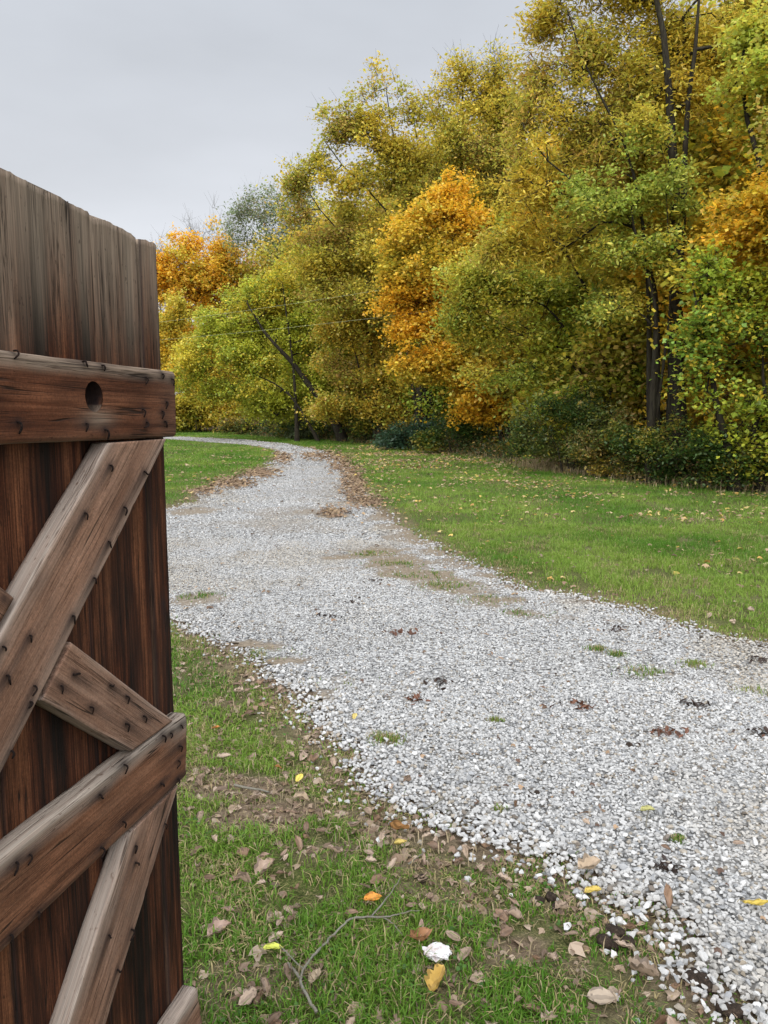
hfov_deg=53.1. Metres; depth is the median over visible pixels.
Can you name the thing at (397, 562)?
grass tuft
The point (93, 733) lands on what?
plank gate
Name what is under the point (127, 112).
sky
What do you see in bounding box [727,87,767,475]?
maple tree
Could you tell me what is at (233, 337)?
woodland tree
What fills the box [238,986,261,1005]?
fallen leaf
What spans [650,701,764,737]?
leaf scraps
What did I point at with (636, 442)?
bush
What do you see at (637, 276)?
woodland tree
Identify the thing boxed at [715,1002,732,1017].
clod
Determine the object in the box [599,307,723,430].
maple tree
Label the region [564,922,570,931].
stone
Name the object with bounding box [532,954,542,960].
fallen leaf
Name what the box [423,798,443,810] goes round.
stick
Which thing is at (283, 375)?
woodland tree
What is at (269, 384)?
woodland tree
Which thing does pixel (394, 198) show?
woodland tree
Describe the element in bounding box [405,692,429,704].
leaf scraps
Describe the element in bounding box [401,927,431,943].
fallen leaf
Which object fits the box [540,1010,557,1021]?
fallen leaf
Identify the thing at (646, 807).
fallen leaf
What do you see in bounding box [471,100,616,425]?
woodland tree
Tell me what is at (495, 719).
grass tuft
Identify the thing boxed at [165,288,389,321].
cable
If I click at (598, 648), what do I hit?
grass tuft
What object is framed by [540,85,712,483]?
elm tree
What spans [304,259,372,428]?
woodland tree
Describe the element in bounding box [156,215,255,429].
maple tree
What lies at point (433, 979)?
fallen leaf
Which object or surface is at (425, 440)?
bush
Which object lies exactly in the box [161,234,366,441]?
locust tree
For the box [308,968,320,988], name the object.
fallen leaf
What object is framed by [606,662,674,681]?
grass tuft
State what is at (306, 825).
fallen leaf
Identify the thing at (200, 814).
fallen leaf
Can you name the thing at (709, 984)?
clod
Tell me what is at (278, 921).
fallen leaf
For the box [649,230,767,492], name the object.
maple tree
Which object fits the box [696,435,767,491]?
bush
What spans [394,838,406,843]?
fallen leaf
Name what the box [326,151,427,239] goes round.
woodland tree
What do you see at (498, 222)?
woodland tree
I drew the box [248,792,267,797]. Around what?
fallen leaf
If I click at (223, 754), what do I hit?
fallen leaf
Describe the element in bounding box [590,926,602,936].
fallen leaf
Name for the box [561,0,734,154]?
woodland tree
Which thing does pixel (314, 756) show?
fallen leaf
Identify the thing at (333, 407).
tree
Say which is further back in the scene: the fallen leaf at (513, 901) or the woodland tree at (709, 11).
the woodland tree at (709, 11)
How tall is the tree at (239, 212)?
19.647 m
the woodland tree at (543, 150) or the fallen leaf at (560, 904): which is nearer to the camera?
the fallen leaf at (560, 904)
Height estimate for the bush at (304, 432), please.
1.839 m
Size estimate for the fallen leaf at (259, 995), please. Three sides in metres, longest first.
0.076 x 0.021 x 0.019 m
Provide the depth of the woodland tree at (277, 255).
53.14 m
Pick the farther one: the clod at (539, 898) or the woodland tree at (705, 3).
the woodland tree at (705, 3)
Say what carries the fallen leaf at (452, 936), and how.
on the ground at (546, 938)
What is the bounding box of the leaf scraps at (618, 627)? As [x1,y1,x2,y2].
[603,622,626,632]
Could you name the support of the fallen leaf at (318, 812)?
on the ground at (546, 938)
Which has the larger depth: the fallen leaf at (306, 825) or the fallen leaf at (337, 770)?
the fallen leaf at (337, 770)
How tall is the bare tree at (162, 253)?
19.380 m
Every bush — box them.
[176,408,234,431]
[213,409,282,433]
[267,416,327,436]
[275,419,358,438]
[333,394,390,442]
[365,411,452,449]
[409,402,497,453]
[482,431,511,455]
[499,436,559,460]
[501,378,623,472]
[551,399,645,477]
[595,403,738,484]
[601,430,675,481]
[647,418,767,490]
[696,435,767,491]
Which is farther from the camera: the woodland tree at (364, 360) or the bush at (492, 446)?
the woodland tree at (364, 360)
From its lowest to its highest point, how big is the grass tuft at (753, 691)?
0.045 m
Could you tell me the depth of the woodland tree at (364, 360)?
39.78 m
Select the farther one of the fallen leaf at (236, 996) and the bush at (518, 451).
the bush at (518, 451)
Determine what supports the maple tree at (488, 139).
on the ground at (546, 938)
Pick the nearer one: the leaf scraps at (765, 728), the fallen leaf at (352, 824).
the fallen leaf at (352, 824)
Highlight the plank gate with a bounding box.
[0,168,201,1023]
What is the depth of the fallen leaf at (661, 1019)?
2.00 m
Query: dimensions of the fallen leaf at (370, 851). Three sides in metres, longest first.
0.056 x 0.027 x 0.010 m
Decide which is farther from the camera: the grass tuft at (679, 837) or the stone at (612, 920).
the grass tuft at (679, 837)
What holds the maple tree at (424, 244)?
on the ground at (546, 938)
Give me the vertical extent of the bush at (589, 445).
2.068 m
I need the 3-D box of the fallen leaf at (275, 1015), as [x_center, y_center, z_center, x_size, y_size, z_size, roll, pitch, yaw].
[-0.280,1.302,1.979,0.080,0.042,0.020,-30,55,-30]
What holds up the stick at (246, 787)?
on the ground at (546, 938)
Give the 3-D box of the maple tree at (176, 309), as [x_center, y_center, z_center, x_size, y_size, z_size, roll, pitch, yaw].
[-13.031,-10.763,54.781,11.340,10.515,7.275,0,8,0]
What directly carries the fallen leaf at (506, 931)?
on the ground at (546, 938)
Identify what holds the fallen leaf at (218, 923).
on the ground at (546, 938)
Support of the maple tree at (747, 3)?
on the ground at (546, 938)
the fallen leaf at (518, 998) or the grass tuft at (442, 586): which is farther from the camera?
the grass tuft at (442, 586)
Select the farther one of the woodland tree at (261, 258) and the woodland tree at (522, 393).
the woodland tree at (261, 258)
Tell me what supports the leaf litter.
on the ground at (546, 938)
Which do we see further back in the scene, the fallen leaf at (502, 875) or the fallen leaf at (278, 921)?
the fallen leaf at (502, 875)
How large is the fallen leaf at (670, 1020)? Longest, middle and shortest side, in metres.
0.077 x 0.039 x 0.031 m
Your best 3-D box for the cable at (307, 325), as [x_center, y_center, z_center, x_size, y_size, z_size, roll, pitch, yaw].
[-5.200,-6.767,28.503,14.947,0.887,0.006,2,8,17]
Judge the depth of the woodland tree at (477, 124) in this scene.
42.75 m
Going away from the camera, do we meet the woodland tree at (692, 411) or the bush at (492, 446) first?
the woodland tree at (692, 411)
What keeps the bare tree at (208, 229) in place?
on the ground at (546, 938)
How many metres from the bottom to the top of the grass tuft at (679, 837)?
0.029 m
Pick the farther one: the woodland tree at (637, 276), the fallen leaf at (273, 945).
the woodland tree at (637, 276)
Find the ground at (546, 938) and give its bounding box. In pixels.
[164,424,767,1023]
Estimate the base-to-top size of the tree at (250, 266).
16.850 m
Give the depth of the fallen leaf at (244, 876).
2.56 m
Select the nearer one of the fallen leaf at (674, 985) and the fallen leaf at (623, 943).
the fallen leaf at (674, 985)
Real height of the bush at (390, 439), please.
2.299 m
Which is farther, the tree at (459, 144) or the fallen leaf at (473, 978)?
the tree at (459, 144)
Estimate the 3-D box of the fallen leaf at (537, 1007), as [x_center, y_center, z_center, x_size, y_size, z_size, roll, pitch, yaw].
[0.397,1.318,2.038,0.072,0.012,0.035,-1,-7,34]
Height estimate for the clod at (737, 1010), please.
0.039 m
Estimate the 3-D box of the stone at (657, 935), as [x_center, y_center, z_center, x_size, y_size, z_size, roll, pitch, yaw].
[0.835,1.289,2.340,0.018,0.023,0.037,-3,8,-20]
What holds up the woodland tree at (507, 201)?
on the ground at (546, 938)
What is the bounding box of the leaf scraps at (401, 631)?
[382,627,441,635]
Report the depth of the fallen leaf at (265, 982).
2.10 m
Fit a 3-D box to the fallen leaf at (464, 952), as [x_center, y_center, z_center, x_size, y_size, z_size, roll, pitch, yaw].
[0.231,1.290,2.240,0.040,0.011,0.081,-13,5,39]
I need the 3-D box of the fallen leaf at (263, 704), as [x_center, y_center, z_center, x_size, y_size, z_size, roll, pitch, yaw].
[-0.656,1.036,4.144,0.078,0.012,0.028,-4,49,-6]
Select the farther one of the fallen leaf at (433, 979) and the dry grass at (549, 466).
the dry grass at (549, 466)
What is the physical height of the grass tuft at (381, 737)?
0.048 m
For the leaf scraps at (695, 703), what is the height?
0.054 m
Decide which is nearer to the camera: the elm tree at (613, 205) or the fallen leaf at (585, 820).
the fallen leaf at (585, 820)
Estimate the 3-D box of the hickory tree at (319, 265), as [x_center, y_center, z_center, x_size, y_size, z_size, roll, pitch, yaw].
[-0.747,-11.009,32.996,8.622,16.720,5.953,0,8,0]
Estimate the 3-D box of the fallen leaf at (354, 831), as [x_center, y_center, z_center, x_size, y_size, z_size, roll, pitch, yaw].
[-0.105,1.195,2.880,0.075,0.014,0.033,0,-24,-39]
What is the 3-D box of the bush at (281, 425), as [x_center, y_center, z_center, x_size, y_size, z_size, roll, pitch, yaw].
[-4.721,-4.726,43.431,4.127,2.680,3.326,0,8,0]
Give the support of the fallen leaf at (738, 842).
on the driveway
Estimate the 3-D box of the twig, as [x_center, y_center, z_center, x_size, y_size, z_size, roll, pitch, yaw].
[-0.062,1.269,2.291,0.525,0.029,0.315,-6,9,-36]
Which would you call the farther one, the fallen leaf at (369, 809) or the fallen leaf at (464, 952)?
the fallen leaf at (369, 809)
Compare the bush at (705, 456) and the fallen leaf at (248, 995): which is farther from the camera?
the bush at (705, 456)
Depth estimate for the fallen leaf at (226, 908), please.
2.42 m
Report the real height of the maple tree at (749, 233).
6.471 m
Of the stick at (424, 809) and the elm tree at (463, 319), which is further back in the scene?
the elm tree at (463, 319)
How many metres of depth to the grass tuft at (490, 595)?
6.52 m
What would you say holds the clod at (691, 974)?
on the ground at (546, 938)
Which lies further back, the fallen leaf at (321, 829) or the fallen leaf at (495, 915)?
the fallen leaf at (321, 829)
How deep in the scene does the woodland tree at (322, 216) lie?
44.83 m
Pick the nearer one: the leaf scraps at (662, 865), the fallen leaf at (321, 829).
the leaf scraps at (662, 865)
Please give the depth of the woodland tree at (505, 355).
25.17 m
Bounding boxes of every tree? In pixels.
[149,223,172,313]
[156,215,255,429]
[158,286,248,431]
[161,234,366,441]
[172,191,244,425]
[177,276,266,427]
[210,238,260,307]
[213,158,328,270]
[215,178,351,347]
[220,362,239,382]
[225,327,279,427]
[231,329,286,419]
[233,234,284,341]
[239,177,401,384]
[254,223,303,349]
[257,292,342,423]
[262,51,456,429]
[268,311,304,419]
[291,301,436,443]
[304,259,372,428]
[315,69,535,232]
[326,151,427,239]
[330,155,493,428]
[337,225,402,417]
[361,163,522,442]
[376,326,491,434]
[388,337,482,432]
[398,33,536,441]
[416,221,621,467]
[425,78,550,427]
[427,236,536,439]
[436,201,578,445]
[440,121,642,452]
[443,143,542,415]
[457,0,767,481]
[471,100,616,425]
[475,80,522,221]
[491,153,688,444]
[492,79,765,445]
[502,0,758,230]
[526,273,667,464]
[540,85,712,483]
[545,0,730,428]
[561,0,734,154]
[587,136,764,323]
[597,64,767,433]
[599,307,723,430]
[632,117,767,443]
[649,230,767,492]
[660,88,767,433]
[665,0,767,436]
[672,152,767,280]
[688,0,767,214]
[699,0,767,258]
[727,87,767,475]
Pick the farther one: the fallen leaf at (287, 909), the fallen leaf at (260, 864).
the fallen leaf at (260, 864)
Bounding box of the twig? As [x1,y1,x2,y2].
[274,877,418,1013]
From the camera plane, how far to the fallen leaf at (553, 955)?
2.21 m
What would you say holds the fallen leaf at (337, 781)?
on the leaf litter
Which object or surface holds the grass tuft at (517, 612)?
on the driveway
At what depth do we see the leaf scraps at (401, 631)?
5.51 m
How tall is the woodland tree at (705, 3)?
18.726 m
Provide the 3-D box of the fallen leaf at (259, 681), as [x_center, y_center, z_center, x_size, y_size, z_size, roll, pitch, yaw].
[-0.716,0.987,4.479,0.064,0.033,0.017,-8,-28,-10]
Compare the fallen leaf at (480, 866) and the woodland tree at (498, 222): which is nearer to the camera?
the fallen leaf at (480, 866)
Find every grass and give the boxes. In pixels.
[262,433,767,495]
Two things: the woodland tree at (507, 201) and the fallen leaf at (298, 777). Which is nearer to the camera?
the fallen leaf at (298, 777)
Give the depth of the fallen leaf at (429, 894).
2.53 m
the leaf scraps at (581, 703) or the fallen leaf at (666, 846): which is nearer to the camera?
the fallen leaf at (666, 846)
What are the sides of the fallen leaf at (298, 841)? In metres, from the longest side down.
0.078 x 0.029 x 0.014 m
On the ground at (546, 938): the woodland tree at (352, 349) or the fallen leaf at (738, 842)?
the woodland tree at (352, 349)
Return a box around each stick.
[234,784,269,792]
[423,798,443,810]
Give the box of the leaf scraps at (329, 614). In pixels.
[316,612,369,617]
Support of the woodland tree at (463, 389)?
on the ground at (546, 938)
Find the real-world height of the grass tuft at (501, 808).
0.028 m
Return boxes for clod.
[417,874,427,883]
[535,896,544,903]
[545,891,556,902]
[596,933,611,949]
[604,923,614,932]
[610,926,624,937]
[611,938,620,950]
[619,935,634,949]
[681,970,695,985]
[694,972,709,989]
[705,981,713,993]
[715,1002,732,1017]
[730,1003,744,1019]
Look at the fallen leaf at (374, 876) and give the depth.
2.58 m
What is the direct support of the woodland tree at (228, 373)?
on the ground at (546, 938)
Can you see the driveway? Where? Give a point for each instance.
(376, 567)
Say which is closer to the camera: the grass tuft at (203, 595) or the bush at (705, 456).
the grass tuft at (203, 595)
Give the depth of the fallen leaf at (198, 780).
3.25 m
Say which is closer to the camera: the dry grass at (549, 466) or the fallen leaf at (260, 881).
the fallen leaf at (260, 881)
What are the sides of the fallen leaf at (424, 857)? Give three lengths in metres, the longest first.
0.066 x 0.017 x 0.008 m
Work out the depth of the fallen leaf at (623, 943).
2.29 m
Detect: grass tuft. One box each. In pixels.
[170,589,225,601]
[238,646,301,661]
[349,549,395,556]
[360,559,423,567]
[365,729,409,745]
[378,568,460,581]
[411,579,486,592]
[456,593,523,604]
[486,715,504,722]
[491,803,507,812]
[499,606,556,618]
[584,642,608,652]
[603,649,629,657]
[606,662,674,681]
[668,833,687,844]
[675,658,714,668]
[727,683,767,699]
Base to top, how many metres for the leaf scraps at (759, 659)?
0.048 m
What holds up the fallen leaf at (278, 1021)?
on the ground at (546, 938)
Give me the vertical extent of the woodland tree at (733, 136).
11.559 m
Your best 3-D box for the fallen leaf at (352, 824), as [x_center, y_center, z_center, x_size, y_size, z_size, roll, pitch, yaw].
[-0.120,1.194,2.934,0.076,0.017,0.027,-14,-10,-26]
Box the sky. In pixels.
[0,0,731,394]
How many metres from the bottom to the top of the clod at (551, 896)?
0.031 m
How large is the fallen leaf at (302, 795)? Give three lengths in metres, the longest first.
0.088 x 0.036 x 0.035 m
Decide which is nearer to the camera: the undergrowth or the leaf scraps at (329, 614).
the leaf scraps at (329, 614)
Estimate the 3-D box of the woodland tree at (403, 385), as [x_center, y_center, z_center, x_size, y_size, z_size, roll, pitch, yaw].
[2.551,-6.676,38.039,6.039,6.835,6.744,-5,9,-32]
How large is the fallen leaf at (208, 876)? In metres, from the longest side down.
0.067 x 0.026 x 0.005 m
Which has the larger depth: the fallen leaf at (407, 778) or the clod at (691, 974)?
the fallen leaf at (407, 778)
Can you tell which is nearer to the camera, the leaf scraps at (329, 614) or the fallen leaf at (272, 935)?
the fallen leaf at (272, 935)
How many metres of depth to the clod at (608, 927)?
2.37 m
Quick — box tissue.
[421,942,451,961]
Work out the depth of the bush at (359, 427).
35.85 m
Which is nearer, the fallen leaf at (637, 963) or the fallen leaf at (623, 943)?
the fallen leaf at (637, 963)
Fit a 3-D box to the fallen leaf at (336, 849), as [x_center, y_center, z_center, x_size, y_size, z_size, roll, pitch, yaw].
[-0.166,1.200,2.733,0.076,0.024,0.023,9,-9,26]
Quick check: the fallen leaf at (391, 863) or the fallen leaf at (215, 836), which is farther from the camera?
the fallen leaf at (215, 836)
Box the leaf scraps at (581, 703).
[540,698,608,710]
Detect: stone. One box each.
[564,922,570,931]
[609,917,615,925]
[653,931,662,939]
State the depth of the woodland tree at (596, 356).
19.08 m
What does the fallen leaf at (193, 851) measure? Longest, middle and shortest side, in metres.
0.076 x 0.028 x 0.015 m
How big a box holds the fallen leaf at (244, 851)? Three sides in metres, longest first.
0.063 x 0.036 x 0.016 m
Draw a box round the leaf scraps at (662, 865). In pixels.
[654,854,684,872]
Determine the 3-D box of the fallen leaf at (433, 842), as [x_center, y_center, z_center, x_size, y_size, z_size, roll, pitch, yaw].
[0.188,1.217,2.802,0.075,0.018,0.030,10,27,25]
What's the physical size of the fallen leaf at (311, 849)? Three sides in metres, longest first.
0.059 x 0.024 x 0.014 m
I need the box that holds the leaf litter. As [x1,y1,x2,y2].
[165,444,767,1023]
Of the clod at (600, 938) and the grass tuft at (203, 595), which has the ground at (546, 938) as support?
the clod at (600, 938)
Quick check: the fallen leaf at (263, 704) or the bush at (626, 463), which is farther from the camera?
the bush at (626, 463)
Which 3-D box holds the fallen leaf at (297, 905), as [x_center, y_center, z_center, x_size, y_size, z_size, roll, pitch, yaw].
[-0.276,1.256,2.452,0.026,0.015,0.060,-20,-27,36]
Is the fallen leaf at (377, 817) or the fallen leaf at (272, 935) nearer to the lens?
the fallen leaf at (272, 935)
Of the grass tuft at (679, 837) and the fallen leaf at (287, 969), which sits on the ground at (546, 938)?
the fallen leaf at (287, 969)
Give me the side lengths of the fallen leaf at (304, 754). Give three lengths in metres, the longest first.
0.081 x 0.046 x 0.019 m
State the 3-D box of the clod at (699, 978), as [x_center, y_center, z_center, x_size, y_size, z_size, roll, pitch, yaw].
[0.891,1.315,2.159,0.048,0.041,0.054,7,10,42]
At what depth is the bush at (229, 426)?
49.20 m
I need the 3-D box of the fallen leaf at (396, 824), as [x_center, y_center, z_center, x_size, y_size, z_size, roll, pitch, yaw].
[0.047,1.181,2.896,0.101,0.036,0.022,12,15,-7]
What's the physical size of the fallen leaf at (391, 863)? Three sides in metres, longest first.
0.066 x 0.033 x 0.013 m
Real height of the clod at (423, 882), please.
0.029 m
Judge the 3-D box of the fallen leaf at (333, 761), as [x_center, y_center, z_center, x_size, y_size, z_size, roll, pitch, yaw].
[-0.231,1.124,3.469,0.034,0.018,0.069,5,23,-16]
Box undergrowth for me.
[232,360,767,496]
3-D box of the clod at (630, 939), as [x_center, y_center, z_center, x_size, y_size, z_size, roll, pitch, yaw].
[0.733,1.296,2.317,0.047,0.037,0.041,-3,8,-23]
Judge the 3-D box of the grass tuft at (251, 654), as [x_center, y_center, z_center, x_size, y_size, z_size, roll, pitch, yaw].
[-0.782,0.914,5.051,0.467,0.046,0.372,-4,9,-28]
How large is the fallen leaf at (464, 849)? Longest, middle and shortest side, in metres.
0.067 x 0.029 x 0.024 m
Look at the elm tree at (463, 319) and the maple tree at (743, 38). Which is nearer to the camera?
the maple tree at (743, 38)
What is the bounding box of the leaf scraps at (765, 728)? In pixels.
[732,726,767,736]
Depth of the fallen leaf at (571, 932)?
2.33 m
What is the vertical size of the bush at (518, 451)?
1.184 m
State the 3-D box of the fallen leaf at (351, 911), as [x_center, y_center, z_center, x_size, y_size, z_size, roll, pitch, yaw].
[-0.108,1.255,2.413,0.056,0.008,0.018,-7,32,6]
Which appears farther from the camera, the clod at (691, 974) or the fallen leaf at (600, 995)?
the clod at (691, 974)
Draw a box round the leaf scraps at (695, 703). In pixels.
[678,698,738,707]
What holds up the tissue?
on the ground at (546, 938)
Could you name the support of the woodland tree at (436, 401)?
on the ground at (546, 938)
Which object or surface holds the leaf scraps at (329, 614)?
on the driveway
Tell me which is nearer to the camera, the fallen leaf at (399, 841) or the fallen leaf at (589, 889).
the fallen leaf at (589, 889)
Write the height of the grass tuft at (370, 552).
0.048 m
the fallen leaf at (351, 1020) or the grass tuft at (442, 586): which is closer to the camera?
the fallen leaf at (351, 1020)
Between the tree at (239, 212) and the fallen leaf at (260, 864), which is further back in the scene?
the tree at (239, 212)
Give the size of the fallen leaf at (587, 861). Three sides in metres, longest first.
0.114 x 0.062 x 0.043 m
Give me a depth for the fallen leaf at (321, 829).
2.90 m
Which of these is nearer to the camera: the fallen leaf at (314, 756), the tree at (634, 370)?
the fallen leaf at (314, 756)
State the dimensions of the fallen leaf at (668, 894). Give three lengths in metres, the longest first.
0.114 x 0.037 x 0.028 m
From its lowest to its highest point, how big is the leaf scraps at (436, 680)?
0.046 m
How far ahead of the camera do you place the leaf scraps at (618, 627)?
5.59 m
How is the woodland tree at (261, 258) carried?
on the ground at (546, 938)
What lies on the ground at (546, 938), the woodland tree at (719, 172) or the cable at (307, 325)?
the woodland tree at (719, 172)
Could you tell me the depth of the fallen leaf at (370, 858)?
2.68 m
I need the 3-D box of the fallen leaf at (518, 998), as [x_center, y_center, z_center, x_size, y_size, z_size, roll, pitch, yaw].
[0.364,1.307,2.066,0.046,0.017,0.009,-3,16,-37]
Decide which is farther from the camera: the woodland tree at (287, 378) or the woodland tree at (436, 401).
the woodland tree at (287, 378)
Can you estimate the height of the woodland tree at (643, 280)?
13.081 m
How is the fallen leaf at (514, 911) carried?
on the ground at (546, 938)
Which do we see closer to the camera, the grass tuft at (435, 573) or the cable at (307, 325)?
the grass tuft at (435, 573)
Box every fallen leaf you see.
[187,845,201,857]
[194,777,202,785]
[197,808,203,821]
[200,916,231,939]
[203,874,215,878]
[211,834,217,841]
[217,752,230,756]
[218,906,235,911]
[230,994,241,999]
[234,686,242,691]
[236,847,249,857]
[236,871,251,883]
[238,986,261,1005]
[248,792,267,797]
[253,989,265,1007]
[254,857,274,876]
[256,679,265,683]
[256,852,268,857]
[257,879,266,884]
[257,942,282,949]
[259,701,268,705]
[260,973,269,996]
[265,910,281,923]
[265,1008,288,1023]
[269,931,283,942]
[270,1019,283,1023]
[276,916,283,925]
[283,905,294,915]
[284,962,291,985]
[289,791,309,800]
[291,903,304,908]
[294,774,302,783]
[295,835,302,854]
[299,750,307,760]
[303,821,308,832]
[304,846,317,854]
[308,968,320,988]
[309,754,319,761]
[313,827,327,831]
[315,809,322,817]
[328,844,345,855]
[330,758,336,765]
[333,779,343,783]
[334,768,343,773]
[345,908,357,913]
[346,1017,354,1023]
[348,820,360,826]
[351,828,363,833]
[362,891,381,900]
[363,806,372,814]
[363,849,375,856]
[365,854,376,861]
[370,873,384,883]
[373,814,380,821]
[376,806,384,813]
[378,832,384,841]
[386,858,396,871]
[387,820,409,829]
[389,1017,403,1023]
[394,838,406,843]
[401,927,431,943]
[403,775,411,781]
[405,902,416,906]
[418,902,426,909]
[418,918,423,927]
[422,851,425,867]
[424,963,444,999]
[427,840,443,850]
[427,892,432,898]
[445,930,463,944]
[448,999,461,1005]
[453,857,463,863]
[455,947,470,964]
[461,842,468,857]
[470,970,484,982]
[476,862,484,870]
[481,842,491,847]
[490,910,507,918]
[493,872,511,881]
[495,908,509,924]
[497,926,512,937]
[506,906,522,918]
[507,897,519,906]
[513,995,523,1003]
[521,1003,540,1013]
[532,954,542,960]
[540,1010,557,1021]
[546,951,556,959]
[551,899,569,908]
[563,930,577,934]
[572,853,601,871]
[582,818,589,824]
[583,885,600,892]
[584,986,617,1004]
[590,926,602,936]
[614,940,632,948]
[622,953,658,976]
[623,922,635,928]
[639,805,654,810]
[654,1015,667,1023]
[661,844,670,849]
[664,883,672,918]
[666,1016,681,1023]
[669,982,682,988]
[733,840,743,843]
[737,898,767,905]
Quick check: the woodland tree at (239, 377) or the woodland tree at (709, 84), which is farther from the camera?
the woodland tree at (239, 377)
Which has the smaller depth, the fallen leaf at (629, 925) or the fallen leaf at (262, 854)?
the fallen leaf at (629, 925)
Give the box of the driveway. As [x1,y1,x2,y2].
[166,437,767,1001]
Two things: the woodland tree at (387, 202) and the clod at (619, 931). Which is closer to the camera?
the clod at (619, 931)
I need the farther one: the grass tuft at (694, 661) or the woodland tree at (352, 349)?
the woodland tree at (352, 349)
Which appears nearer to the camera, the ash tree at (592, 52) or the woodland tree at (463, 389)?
the ash tree at (592, 52)
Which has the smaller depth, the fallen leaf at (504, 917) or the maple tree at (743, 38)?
the fallen leaf at (504, 917)
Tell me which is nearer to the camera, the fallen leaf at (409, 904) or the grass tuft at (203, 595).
the fallen leaf at (409, 904)
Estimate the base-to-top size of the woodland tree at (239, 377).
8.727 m
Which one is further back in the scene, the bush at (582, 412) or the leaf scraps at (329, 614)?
the bush at (582, 412)
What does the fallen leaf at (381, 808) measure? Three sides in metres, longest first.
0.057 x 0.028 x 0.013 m
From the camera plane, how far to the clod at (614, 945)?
2.29 m
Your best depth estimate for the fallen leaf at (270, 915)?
2.40 m
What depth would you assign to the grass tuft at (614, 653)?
5.03 m
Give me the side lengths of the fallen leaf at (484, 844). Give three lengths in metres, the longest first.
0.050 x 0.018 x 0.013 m
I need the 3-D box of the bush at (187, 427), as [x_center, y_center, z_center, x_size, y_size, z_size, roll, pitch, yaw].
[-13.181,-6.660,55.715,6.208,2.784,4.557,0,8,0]
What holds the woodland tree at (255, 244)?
on the ground at (546, 938)
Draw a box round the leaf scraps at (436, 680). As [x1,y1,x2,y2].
[423,677,453,689]
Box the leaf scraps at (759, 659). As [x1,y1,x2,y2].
[738,655,767,663]
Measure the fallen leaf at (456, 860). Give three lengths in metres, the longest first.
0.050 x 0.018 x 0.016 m
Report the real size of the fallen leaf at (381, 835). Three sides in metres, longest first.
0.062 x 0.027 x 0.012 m
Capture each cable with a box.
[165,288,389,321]
[165,310,434,339]

